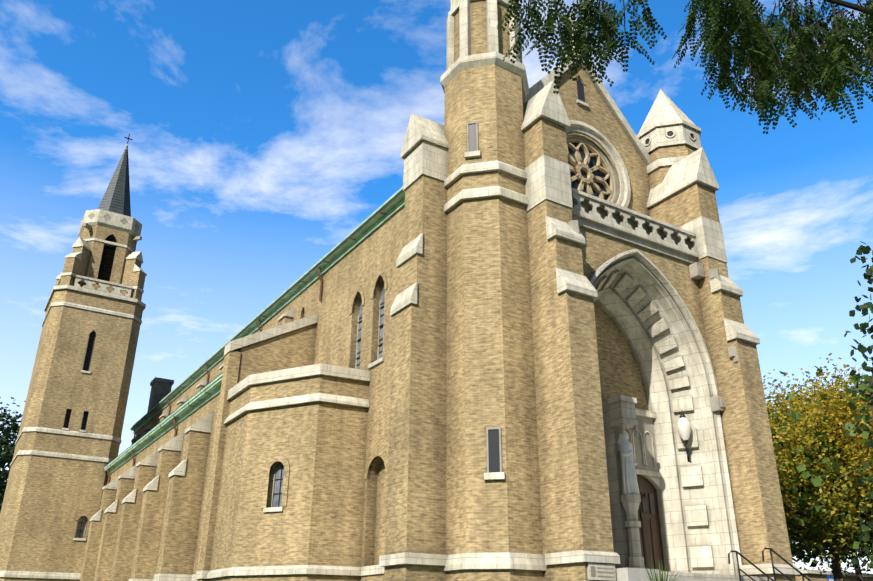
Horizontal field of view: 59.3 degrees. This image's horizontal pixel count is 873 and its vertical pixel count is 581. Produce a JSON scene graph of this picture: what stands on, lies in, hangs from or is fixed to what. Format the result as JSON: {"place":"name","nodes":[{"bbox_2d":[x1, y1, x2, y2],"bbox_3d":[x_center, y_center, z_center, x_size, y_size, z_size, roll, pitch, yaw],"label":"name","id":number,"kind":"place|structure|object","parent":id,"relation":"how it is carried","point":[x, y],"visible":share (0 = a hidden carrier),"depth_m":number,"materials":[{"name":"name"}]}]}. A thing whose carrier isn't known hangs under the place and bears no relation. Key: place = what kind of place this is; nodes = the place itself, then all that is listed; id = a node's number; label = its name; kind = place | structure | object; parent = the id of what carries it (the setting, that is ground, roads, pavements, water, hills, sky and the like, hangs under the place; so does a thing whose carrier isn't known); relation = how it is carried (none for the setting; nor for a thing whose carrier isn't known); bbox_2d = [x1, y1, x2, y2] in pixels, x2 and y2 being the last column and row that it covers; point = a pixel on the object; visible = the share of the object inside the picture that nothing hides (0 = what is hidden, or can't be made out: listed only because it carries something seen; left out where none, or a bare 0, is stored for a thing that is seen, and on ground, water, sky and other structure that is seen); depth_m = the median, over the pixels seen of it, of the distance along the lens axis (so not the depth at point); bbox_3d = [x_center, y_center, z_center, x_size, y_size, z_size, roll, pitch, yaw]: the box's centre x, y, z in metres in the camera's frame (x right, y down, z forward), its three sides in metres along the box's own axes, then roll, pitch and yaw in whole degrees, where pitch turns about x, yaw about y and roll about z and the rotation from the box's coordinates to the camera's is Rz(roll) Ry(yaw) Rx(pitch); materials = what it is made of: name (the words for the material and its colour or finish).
{"place":"outdoors","nodes":[
{"label":"outdoors","id":0,"kind":"place"},
{"bbox_2d":[80,186,664,580],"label":"church nave","id":1,"kind":"structure","parent":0,"point":[257,450],"depth_m":26.81,"materials":[{"name":"beige brick"}]},
{"bbox_2d":[602,395,644,568],"bbox_3d":[5.415,5.577,22.166,0.699,4.960,1.175,14,-27,-29],"label":"statue","id":2,"kind":"object","parent":1,"relation":"attached to","point":[619,415],"visible":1,"depth_m":22.06,"materials":[{"name":"stone"}]},
{"bbox_2d":[677,410,690,461],"bbox_3d":[7.687,4.459,23.668,0.405,1.560,0.616,-13,-27,28],"label":"wall lamp","id":3,"kind":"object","parent":1,"relation":"attached to","point":[683,426],"depth_m":23.51,"materials":[{"name":"white glass"}]},
{"bbox_2d":[0,0,872,573],"label":"sky","id":4,"kind":"structure","parent":0,"point":[263,133],"materials":[{"name":"blue"}]},
{"bbox_2d":[379,0,799,580],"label":"church facade","id":5,"kind":"structure","parent":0,"point":[561,264],"depth_m":22.53,"materials":[{"name":"beige brick"}]},
{"bbox_2d":[497,0,872,133],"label":"tree branches","id":6,"kind":"object","parent":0,"point":[830,65],"visible":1,"depth_m":4.57,"materials":[{"name":"green plant"}]},
{"bbox_2d":[795,569,872,580],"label":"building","id":7,"kind":"structure","parent":0,"point":[813,575],"depth_m":63.03,"materials":[{"name":"brick"}]},
{"bbox_2d":[841,241,872,568],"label":"tree leaves","id":8,"kind":"object","parent":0,"point":[863,349],"visible":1,"depth_m":16.01,"materials":[{"name":"green plant"}]},
{"label":"ground","id":9,"kind":"structure","parent":0,"visible":0},
{"bbox_2d":[0,397,25,511],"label":"tree","id":10,"kind":"object","parent":9,"relation":"on","point":[7,453],"visible":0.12,"depth_m":57.82,"materials":[{"name":"green plant"}]},
{"bbox_2d":[0,134,146,580],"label":"bell tower","id":11,"kind":"structure","parent":9,"relation":"on","point":[67,444],"depth_m":48.26,"materials":[{"name":"brick"}]},
{"bbox_2d":[635,554,693,580],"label":"grass plant","id":12,"kind":"object","parent":9,"relation":"on","point":[661,577],"visible":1,"depth_m":16.15,"materials":[{"name":"plant"}]},
{"bbox_2d":[616,568,714,580],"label":"entrance steps","id":13,"kind":"structure","parent":9,"relation":"on","point":[626,574],"depth_m":17.92,"materials":[{"name":"stone"}]},
{"bbox_2d":[728,547,810,580],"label":"handrails","id":14,"kind":"object","parent":13,"relation":"on","point":[773,566],"visible":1,"depth_m":19.78,"materials":[{"name":"black metal"}]},
{"label":"parking pavement","id":15,"kind":"structure","parent":0,"visible":0},
{"bbox_2d":[763,353,872,580],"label":"tree","id":16,"kind":"object","parent":15,"relation":"on","point":[792,462],"visible":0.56,"depth_m":40.02,"materials":[{"name":"yellow plant"}]},
{"bbox_2d":[766,358,871,580],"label":"tree","id":17,"kind":"object","parent":15,"relation":"on","point":[859,572],"visible":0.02,"depth_m":68.59,"materials":[{"name":"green plant"}]},
{"bbox_2d":[773,425,872,575],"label":"tree","id":18,"kind":"object","parent":15,"relation":"on","point":[862,516],"visible":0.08,"depth_m":45.64,"materials":[{"name":"green plant"}]},
{"bbox_2d":[827,575,833,580],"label":"parking sign","id":19,"kind":"object","parent":15,"relation":"on","point":[830,577],"visible":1,"depth_m":33.44,"materials":[{"name":"blue metal"}]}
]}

